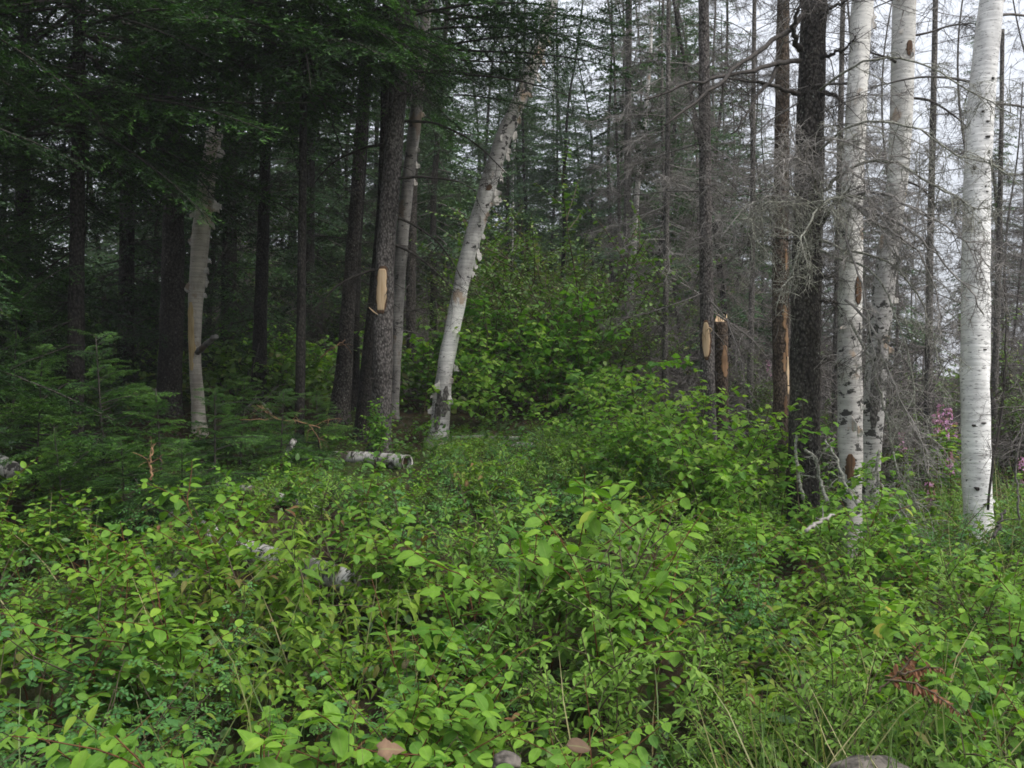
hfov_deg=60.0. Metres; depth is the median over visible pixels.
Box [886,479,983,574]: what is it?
rose bush
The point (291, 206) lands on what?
conifer
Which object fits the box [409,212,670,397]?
alder shrub
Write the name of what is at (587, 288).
alder shrub
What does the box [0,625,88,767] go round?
rose bush
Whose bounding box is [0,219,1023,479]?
undergrowth
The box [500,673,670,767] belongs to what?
dogbane plant
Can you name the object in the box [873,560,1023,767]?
dogbane plant
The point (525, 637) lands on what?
meadowsweet bush
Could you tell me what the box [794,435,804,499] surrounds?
dead branch
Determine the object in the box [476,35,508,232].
conifer
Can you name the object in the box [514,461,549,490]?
meadowsweet bush
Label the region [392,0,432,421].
birch tree
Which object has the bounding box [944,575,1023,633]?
dogbane plant
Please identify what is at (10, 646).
honeysuckle bush
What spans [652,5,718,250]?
conifer
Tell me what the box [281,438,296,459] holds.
birch log
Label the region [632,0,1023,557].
spruce tree
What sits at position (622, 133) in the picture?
dead conifer
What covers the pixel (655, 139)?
dead conifer
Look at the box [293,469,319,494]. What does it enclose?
honeysuckle bush
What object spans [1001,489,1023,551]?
meadowsweet bush
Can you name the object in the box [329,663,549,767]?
dogbane plant
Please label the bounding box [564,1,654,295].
conifer
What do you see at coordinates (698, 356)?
dead bush
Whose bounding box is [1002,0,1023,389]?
dead conifer
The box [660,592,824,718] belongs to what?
shrub
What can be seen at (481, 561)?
meadowsweet bush
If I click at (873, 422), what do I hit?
birch tree
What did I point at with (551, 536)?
dogbane plant
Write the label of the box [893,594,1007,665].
rose bush
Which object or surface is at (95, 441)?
young fir
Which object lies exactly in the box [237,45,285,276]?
dead conifer
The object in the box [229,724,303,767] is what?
dogbane plant
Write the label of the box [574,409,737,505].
mountain maple
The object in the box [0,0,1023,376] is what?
sky
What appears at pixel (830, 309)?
dead conifer
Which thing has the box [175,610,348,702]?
honeysuckle bush
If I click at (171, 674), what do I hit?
rose bush
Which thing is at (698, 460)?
mountain maple
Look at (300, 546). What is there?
honeysuckle bush
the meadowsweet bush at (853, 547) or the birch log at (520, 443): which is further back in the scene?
the birch log at (520, 443)
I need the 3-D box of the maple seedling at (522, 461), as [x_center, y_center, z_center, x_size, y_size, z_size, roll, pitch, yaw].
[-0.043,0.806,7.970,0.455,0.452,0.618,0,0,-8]
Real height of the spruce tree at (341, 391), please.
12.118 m
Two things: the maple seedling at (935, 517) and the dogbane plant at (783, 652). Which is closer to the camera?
the dogbane plant at (783, 652)
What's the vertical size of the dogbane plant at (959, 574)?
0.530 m
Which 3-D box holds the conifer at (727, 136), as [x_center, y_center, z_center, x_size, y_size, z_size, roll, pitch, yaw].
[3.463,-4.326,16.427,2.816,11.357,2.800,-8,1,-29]
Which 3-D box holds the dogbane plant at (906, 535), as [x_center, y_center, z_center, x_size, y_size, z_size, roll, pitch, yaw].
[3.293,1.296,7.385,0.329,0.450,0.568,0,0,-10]
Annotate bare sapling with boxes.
[973,280,1023,509]
[977,371,1023,519]
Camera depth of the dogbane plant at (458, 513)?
6.99 m
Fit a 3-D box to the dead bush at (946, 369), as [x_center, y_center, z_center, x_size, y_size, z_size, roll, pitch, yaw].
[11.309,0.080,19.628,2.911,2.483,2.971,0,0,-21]
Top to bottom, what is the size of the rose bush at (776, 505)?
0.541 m
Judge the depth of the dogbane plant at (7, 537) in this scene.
5.32 m
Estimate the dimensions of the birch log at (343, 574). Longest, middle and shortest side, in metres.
2.744 x 0.219 x 0.210 m
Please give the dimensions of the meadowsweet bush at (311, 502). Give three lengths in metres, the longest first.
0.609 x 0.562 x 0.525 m
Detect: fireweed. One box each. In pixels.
[764,360,772,423]
[893,432,913,489]
[915,481,946,528]
[925,413,948,491]
[931,404,952,487]
[935,418,957,492]
[938,451,960,514]
[942,408,960,491]
[945,422,960,483]
[1011,457,1023,510]
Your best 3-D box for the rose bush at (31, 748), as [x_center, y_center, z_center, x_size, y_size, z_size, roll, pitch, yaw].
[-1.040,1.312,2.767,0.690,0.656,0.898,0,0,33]
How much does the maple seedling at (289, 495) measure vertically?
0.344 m
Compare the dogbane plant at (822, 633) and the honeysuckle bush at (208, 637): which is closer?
the dogbane plant at (822, 633)
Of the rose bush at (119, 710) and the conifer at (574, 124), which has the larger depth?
the conifer at (574, 124)
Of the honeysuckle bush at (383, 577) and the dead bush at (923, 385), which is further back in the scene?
the dead bush at (923, 385)
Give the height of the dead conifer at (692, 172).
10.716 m
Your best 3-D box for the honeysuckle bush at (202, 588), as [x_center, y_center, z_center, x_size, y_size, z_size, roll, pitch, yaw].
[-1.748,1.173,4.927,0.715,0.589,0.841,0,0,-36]
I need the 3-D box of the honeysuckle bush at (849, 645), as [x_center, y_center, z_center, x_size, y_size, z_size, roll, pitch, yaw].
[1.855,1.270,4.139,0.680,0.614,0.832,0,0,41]
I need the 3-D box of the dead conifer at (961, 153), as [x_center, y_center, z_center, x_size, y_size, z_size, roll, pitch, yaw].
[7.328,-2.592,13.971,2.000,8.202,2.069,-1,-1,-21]
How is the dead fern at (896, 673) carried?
on the ground at (410, 418)
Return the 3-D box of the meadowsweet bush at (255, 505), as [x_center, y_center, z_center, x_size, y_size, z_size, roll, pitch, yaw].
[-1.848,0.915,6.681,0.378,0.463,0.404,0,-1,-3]
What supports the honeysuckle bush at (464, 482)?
on the ground at (410, 418)
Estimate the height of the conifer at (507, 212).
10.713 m
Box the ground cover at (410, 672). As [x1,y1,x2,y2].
[0,398,1023,767]
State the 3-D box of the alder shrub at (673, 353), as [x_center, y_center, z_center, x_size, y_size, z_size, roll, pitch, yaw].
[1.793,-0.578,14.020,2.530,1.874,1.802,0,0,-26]
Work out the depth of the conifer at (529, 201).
44.64 m
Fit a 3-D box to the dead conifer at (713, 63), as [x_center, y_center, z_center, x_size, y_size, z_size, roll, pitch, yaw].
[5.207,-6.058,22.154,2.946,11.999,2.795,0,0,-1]
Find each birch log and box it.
[0,453,23,479]
[66,502,102,523]
[118,500,365,591]
[151,565,196,587]
[212,481,324,510]
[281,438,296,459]
[313,451,412,468]
[452,435,603,442]
[500,442,559,449]
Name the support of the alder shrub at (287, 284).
on the ground at (410, 418)
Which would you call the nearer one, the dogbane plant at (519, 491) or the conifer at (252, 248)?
the dogbane plant at (519, 491)
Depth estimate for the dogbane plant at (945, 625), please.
4.48 m
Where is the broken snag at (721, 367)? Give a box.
[714,314,728,470]
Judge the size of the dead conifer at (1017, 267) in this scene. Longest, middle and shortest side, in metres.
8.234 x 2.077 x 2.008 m
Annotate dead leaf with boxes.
[375,738,405,761]
[566,737,590,752]
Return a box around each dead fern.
[877,643,922,693]
[885,679,964,721]
[899,662,944,681]
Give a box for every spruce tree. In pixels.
[208,0,632,452]
[255,0,452,409]
[278,0,471,425]
[315,0,471,442]
[362,0,469,396]
[572,0,698,350]
[595,0,797,464]
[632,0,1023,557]
[687,0,876,510]
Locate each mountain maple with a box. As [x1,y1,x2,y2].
[32,313,188,392]
[184,320,293,398]
[243,331,329,401]
[268,324,362,398]
[319,396,439,452]
[355,315,545,414]
[401,289,544,404]
[419,284,693,407]
[427,311,597,428]
[453,277,640,418]
[531,371,689,462]
[531,418,606,467]
[534,338,668,430]
[560,366,773,509]
[564,369,807,515]
[571,393,723,479]
[571,398,770,535]
[573,396,731,456]
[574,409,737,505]
[628,387,823,495]
[677,398,899,553]
[692,416,894,545]
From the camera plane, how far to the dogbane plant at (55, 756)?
2.67 m
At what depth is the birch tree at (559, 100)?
43.77 m
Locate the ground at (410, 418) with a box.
[0,234,1023,767]
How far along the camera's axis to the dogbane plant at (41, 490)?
7.29 m
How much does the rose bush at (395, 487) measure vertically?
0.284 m
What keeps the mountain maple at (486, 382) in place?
on the ground at (410, 418)
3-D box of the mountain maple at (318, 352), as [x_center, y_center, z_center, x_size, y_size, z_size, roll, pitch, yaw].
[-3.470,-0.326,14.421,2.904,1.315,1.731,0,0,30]
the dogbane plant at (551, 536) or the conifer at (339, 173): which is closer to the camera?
the dogbane plant at (551, 536)
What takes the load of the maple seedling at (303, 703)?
on the ground at (410, 418)
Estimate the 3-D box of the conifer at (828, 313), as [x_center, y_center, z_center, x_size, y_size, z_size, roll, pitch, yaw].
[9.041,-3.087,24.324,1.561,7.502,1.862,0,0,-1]
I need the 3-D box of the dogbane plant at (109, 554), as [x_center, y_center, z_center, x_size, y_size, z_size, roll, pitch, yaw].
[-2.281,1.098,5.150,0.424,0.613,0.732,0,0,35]
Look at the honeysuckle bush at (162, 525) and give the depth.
5.93 m
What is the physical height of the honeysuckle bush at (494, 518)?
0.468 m
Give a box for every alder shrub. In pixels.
[202,261,296,355]
[213,225,370,334]
[306,259,445,346]
[404,240,516,347]
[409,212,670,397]
[416,260,537,336]
[425,204,658,350]
[443,139,726,390]
[444,195,590,398]
[448,255,539,396]
[469,251,609,395]
[520,229,673,395]
[531,228,620,333]
[547,252,698,386]
[583,296,716,394]
[610,282,723,411]
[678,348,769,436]
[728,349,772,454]
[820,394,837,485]
[882,393,938,486]
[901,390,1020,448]
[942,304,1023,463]
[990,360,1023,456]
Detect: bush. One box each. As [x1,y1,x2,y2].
[0,505,54,547]
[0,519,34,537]
[0,547,40,615]
[0,570,158,762]
[0,596,110,683]
[0,621,29,743]
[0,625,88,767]
[0,627,55,757]
[0,650,224,767]
[0,694,294,767]
[0,709,46,767]
[0,721,94,767]
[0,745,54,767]
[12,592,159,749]
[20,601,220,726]
[22,558,76,616]
[27,476,113,533]
[48,656,229,767]
[63,702,216,767]
[81,519,134,581]
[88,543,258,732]
[102,510,195,570]
[104,564,229,665]
[111,472,222,552]
[115,471,204,529]
[118,523,203,602]
[132,648,249,765]
[136,280,296,351]
[137,558,231,628]
[138,545,283,649]
[149,618,312,736]
[153,488,284,566]
[175,523,437,651]
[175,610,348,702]
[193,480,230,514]
[199,582,275,692]
[203,276,362,379]
[203,586,346,666]
[204,493,366,581]
[222,501,430,611]
[233,480,275,517]
[237,554,351,612]
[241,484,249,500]
[244,476,290,533]
[257,518,339,556]
[259,468,324,514]
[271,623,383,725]
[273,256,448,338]
[274,472,297,492]
[284,467,311,495]
[284,471,355,543]
[291,462,321,491]
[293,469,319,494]
[301,525,445,636]
[305,589,416,683]
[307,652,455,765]
[308,453,357,498]
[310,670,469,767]
[315,470,391,522]
[317,602,504,690]
[321,560,423,640]
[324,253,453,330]
[329,468,346,489]
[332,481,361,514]
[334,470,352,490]
[335,465,371,519]
[342,630,517,736]
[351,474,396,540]
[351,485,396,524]
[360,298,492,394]
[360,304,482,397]
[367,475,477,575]
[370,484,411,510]
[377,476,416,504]
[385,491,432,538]
[398,446,472,498]
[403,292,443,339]
[406,485,544,628]
[410,465,461,511]
[415,478,453,522]
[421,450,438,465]
[421,460,486,512]
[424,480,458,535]
[424,683,568,767]
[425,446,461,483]
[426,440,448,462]
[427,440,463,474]
[428,446,532,537]
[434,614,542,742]
[440,558,577,716]
[442,446,497,505]
[442,458,490,518]
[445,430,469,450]
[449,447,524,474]
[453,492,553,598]
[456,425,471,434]
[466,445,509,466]
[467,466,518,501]
[468,444,547,512]
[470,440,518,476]
[473,460,535,507]
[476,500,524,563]
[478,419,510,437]
[478,643,644,767]
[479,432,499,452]
[483,452,563,517]
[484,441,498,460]
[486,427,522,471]
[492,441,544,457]
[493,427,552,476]
[499,471,565,524]
[500,458,543,500]
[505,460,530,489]
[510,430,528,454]
[511,584,718,766]
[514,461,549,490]
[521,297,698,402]
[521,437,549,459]
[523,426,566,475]
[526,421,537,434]
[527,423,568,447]
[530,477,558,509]
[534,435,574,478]
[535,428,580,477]
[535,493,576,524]
[536,508,708,726]
[539,461,628,537]
[540,447,600,496]
[540,448,589,489]
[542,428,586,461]
[545,471,594,522]
[546,465,614,513]
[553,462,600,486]
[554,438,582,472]
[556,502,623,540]
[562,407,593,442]
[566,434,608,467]
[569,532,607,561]
[570,451,639,495]
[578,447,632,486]
[578,466,654,509]
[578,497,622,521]
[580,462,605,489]
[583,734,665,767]
[586,464,636,513]
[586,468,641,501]
[592,459,681,527]
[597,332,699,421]
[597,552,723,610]
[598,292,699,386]
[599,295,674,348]
[601,490,737,619]
[612,454,697,520]
[627,521,801,633]
[633,714,751,767]
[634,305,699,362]
[637,451,675,508]
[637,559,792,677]
[639,285,768,356]
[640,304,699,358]
[647,321,771,405]
[647,577,755,724]
[649,331,822,446]
[649,644,784,767]
[653,316,829,431]
[660,337,745,429]
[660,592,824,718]
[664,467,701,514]
[668,327,772,416]
[675,320,790,431]
[675,335,952,487]
[675,705,772,767]
[677,511,748,588]
[677,517,759,601]
[678,520,724,558]
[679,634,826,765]
[684,285,772,373]
[690,318,771,392]
[695,657,874,767]
[698,467,808,569]
[710,527,775,590]
[729,338,1002,490]
[730,579,874,671]
[731,318,830,419]
[732,502,785,555]
[735,571,804,679]
[737,323,832,377]
[737,366,832,456]
[739,363,832,430]
[745,625,898,767]
[747,338,1017,478]
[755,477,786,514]
[759,548,892,642]
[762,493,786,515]
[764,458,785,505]
[777,493,853,564]
[799,653,944,759]
[801,502,921,627]
[801,646,1023,767]
[803,599,931,733]
[806,648,1018,767]
[820,369,936,432]
[820,587,1003,720]
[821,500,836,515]
[839,550,932,624]
[870,578,987,654]
[874,493,1002,587]
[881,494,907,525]
[886,346,1023,428]
[886,349,1023,462]
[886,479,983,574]
[890,506,956,563]
[892,669,1000,766]
[893,368,1023,487]
[893,521,1022,586]
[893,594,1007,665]
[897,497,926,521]
[904,540,1023,675]
[915,373,1006,458]
[916,626,986,688]
[919,372,1018,437]
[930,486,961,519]
[933,345,1023,480]
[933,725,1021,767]
[934,503,1016,567]
[936,332,1022,396]
[939,493,962,536]
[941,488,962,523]
[965,514,1023,572]
[982,488,1023,580]
[987,484,1023,552]
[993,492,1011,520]
[994,495,1022,533]
[996,659,1023,728]
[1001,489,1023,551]
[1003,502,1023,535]
[1008,681,1023,739]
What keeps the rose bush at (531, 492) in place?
on the ground at (410, 418)
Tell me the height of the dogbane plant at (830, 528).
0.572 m
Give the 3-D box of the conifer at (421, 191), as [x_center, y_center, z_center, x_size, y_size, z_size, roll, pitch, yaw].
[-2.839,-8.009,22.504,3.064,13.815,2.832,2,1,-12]
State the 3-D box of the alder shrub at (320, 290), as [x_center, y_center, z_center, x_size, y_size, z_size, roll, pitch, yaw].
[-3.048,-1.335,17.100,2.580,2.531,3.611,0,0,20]
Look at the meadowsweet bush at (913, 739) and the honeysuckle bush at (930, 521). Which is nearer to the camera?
the meadowsweet bush at (913, 739)
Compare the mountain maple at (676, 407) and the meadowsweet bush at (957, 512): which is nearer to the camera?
the meadowsweet bush at (957, 512)
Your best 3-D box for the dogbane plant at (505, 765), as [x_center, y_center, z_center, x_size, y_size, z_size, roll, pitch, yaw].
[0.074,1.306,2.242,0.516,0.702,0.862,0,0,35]
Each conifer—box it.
[0,30,67,230]
[0,43,115,358]
[0,196,60,343]
[34,24,189,339]
[39,4,144,352]
[67,141,144,316]
[85,42,185,325]
[85,153,160,326]
[87,52,241,348]
[135,45,254,314]
[184,2,281,366]
[187,212,275,303]
[209,93,296,286]
[213,136,279,295]
[219,10,376,359]
[220,38,294,300]
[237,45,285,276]
[243,7,328,284]
[244,9,374,310]
[246,13,333,239]
[255,71,298,264]
[271,89,315,239]
[285,1,397,350]
[292,1,377,307]
[319,1,364,251]
[335,16,457,268]
[335,34,424,246]
[342,0,468,307]
[352,75,429,305]
[362,106,379,266]
[363,0,509,352]
[394,4,513,304]
[401,15,460,262]
[402,4,468,275]
[406,19,492,284]
[420,16,470,209]
[429,0,527,266]
[439,0,566,284]
[453,1,506,202]
[464,86,498,220]
[470,5,568,255]
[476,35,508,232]
[490,1,557,280]
[490,83,550,236]
[498,0,549,243]
[504,83,555,230]
[514,31,595,269]
[515,0,601,284]
[520,2,622,270]
[533,22,574,232]
[545,45,640,285]
[547,1,607,235]
[559,0,661,267]
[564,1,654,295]
[574,0,745,347]
[576,0,680,312]
[578,0,763,415]
[587,2,651,219]
[588,0,676,280]
[598,0,734,385]
[598,5,655,217]
[607,1,723,309]
[631,1,692,219]
[637,0,791,430]
[639,15,719,278]
[648,0,738,345]
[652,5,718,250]
[670,0,762,284]
[676,0,770,313]
[679,0,832,450]
[681,23,765,325]
[711,13,749,282]
[714,5,773,323]
[722,58,759,287]
[729,29,792,337]
[738,89,790,350]
[746,138,792,380]
[755,0,942,478]
[756,126,833,401]
[768,98,795,316]
[789,1,917,423]
[789,120,793,269]
[789,121,833,354]
[789,194,832,385]
[790,75,832,311]
[821,85,911,404]
[821,166,876,355]
[821,218,866,368]
[821,232,864,396]
[828,150,947,404]
[862,0,1021,480]
[862,1,957,418]
[862,227,890,386]
[890,150,944,387]
[902,215,950,395]
[904,167,952,382]
[914,245,944,378]
[917,0,1023,407]
[917,29,1023,472]
[942,2,1023,337]
[943,119,1011,350]
[948,254,1010,417]
[956,82,1023,391]
[990,122,1023,439]
[990,153,1023,371]
[990,190,1023,392]
[991,173,1019,344]
[992,27,1023,391]
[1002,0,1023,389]
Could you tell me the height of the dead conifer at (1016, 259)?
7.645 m
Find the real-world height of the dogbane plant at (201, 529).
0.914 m
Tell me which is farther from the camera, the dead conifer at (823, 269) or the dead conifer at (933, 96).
the dead conifer at (823, 269)
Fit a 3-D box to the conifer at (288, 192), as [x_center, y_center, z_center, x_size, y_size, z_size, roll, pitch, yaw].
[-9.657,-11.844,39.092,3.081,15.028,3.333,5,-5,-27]
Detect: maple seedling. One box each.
[74,489,147,546]
[190,708,283,767]
[234,695,349,764]
[265,745,373,767]
[267,470,306,508]
[276,454,333,489]
[294,471,330,502]
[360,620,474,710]
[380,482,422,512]
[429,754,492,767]
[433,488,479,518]
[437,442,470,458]
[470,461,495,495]
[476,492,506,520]
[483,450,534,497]
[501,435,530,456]
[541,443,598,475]
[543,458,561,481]
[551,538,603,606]
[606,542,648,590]
[695,504,751,552]
[702,579,786,662]
[831,634,880,666]
[914,512,955,544]
[917,642,1023,720]
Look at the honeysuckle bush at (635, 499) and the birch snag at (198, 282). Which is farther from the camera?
the birch snag at (198, 282)
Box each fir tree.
[0,0,371,465]
[0,1,168,441]
[0,2,130,467]
[0,5,108,432]
[30,1,241,401]
[53,1,307,417]
[60,2,270,408]
[68,0,544,464]
[129,1,331,397]
[169,2,356,414]
[212,7,379,394]
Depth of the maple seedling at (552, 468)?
8.25 m
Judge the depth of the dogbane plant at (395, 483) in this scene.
7.74 m
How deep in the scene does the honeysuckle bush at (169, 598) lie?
4.47 m
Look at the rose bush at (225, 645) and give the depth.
4.37 m
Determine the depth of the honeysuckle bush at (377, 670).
3.88 m
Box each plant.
[0,455,86,590]
[0,475,19,519]
[0,503,73,579]
[0,527,28,571]
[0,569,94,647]
[0,609,66,719]
[0,701,407,767]
[12,426,90,510]
[15,695,176,767]
[17,487,110,572]
[17,579,73,637]
[48,724,214,767]
[49,523,188,626]
[51,520,183,658]
[140,458,268,595]
[159,466,278,584]
[164,479,231,520]
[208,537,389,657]
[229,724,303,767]
[241,464,283,510]
[260,450,301,498]
[265,660,351,741]
[303,627,479,767]
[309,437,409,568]
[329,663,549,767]
[348,506,562,613]
[360,572,563,755]
[367,484,426,528]
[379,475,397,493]
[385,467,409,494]
[387,735,431,767]
[395,565,492,662]
[396,522,631,675]
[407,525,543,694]
[408,468,443,515]
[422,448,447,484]
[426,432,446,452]
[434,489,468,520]
[436,503,513,573]
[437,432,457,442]
[446,538,574,636]
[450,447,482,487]
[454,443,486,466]
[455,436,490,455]
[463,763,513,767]
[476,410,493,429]
[477,715,662,767]
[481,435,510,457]
[487,472,711,645]
[487,733,645,767]
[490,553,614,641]
[491,475,577,547]
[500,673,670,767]
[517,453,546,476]
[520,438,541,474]
[526,496,719,738]
[528,525,574,556]
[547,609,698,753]
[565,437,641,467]
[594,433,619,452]
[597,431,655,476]
[601,493,648,562]
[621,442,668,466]
[629,467,730,604]
[677,467,784,543]
[698,505,791,597]
[698,512,849,617]
[714,749,729,767]
[720,617,901,761]
[731,565,826,639]
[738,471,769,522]
[739,621,908,699]
[784,506,847,571]
[793,488,922,603]
[807,502,851,554]
[807,592,989,764]
[816,533,911,649]
[827,475,930,586]
[859,533,974,625]
[863,477,909,521]
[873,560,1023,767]
[884,514,923,553]
[888,627,1023,767]
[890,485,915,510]
[910,547,1023,638]
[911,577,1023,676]
[914,537,1023,617]
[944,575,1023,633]
[951,633,1023,761]
[963,557,1023,651]
[971,658,1023,734]
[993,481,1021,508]
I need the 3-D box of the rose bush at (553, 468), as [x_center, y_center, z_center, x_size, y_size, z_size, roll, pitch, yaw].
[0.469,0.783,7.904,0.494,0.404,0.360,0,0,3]
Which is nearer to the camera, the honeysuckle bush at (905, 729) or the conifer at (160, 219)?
the honeysuckle bush at (905, 729)
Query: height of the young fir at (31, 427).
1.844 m
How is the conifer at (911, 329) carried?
on the ground at (410, 418)
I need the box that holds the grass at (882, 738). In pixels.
[0,436,1023,767]
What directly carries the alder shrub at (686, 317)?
on the ground at (410, 418)
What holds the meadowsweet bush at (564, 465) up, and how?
on the ground at (410, 418)
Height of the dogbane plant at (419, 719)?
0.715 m
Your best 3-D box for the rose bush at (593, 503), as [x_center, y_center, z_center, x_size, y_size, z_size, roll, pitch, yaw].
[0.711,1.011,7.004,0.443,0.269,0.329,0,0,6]
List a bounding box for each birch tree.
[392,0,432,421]
[426,0,557,447]
[484,0,546,265]
[534,35,570,217]
[611,20,683,350]
[764,0,876,558]
[826,0,1006,532]
[839,0,1023,544]
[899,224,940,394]
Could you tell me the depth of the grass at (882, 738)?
3.34 m
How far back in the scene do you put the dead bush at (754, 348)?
18.68 m
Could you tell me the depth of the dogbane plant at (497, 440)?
9.73 m
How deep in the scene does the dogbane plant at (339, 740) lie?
2.65 m
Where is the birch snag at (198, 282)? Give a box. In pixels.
[184,126,224,436]
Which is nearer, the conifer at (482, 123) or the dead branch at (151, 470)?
the dead branch at (151, 470)
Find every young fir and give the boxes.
[0,312,117,488]
[0,329,185,562]
[0,344,101,505]
[3,419,139,545]
[50,435,180,563]
[74,383,229,514]
[120,438,238,548]
[156,385,272,500]
[182,373,292,476]
[240,388,343,486]
[265,391,358,466]
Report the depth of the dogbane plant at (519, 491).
6.41 m
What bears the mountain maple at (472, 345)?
on the ground at (410, 418)
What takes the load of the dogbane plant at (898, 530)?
on the ground at (410, 418)
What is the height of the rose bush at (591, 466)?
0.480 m
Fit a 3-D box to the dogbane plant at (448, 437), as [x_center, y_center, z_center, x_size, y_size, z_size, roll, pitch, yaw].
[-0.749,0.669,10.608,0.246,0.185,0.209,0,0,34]
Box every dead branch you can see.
[132,436,163,480]
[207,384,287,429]
[241,402,339,446]
[320,340,350,357]
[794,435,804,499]
[798,449,833,505]
[804,506,834,532]
[809,439,868,509]
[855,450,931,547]
[992,509,1018,537]
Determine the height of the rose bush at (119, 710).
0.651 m
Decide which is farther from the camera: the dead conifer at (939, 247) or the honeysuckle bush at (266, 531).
the dead conifer at (939, 247)
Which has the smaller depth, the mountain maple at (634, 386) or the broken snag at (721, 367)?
the mountain maple at (634, 386)
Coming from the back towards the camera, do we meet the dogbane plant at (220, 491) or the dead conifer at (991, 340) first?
the dead conifer at (991, 340)
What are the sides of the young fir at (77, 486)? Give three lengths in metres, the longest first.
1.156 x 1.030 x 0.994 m
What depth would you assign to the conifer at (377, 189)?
25.19 m
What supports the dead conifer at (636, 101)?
on the ground at (410, 418)
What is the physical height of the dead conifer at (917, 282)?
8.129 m
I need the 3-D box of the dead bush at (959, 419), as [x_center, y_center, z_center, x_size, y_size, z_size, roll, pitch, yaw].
[5.137,0.481,13.036,3.271,2.350,2.842,0,0,6]
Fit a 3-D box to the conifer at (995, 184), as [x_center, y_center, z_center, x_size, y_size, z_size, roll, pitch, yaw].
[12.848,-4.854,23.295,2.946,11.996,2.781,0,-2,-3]
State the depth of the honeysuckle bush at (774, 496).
9.16 m
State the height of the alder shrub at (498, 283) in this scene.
3.567 m
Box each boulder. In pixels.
[492,750,520,767]
[829,754,908,767]
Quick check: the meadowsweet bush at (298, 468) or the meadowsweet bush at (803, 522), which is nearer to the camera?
the meadowsweet bush at (803, 522)
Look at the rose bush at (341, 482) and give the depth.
7.83 m
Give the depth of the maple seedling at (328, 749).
2.87 m
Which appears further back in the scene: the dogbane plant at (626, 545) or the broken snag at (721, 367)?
the broken snag at (721, 367)
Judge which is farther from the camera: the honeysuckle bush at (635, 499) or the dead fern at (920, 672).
the honeysuckle bush at (635, 499)
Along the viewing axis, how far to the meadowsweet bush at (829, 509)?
8.45 m
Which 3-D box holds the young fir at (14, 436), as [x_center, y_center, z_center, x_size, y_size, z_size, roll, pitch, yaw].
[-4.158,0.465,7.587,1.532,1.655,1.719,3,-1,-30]
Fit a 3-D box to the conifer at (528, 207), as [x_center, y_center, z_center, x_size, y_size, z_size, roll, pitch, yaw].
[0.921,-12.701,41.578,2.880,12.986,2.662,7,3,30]
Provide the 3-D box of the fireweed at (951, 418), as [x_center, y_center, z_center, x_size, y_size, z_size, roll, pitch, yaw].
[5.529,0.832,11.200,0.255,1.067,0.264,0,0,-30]
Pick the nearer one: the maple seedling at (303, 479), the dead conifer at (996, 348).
the maple seedling at (303, 479)
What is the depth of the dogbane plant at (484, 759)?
2.98 m
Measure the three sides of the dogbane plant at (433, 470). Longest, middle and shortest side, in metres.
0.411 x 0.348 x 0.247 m
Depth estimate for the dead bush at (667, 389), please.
13.90 m
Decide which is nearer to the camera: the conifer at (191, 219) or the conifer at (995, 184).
the conifer at (191, 219)
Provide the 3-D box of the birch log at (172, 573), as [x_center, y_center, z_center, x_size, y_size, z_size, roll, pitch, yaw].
[-2.070,1.185,5.430,0.278,0.124,0.120,0,0,30]
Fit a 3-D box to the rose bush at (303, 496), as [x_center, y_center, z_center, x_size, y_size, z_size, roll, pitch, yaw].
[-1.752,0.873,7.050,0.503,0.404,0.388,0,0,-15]

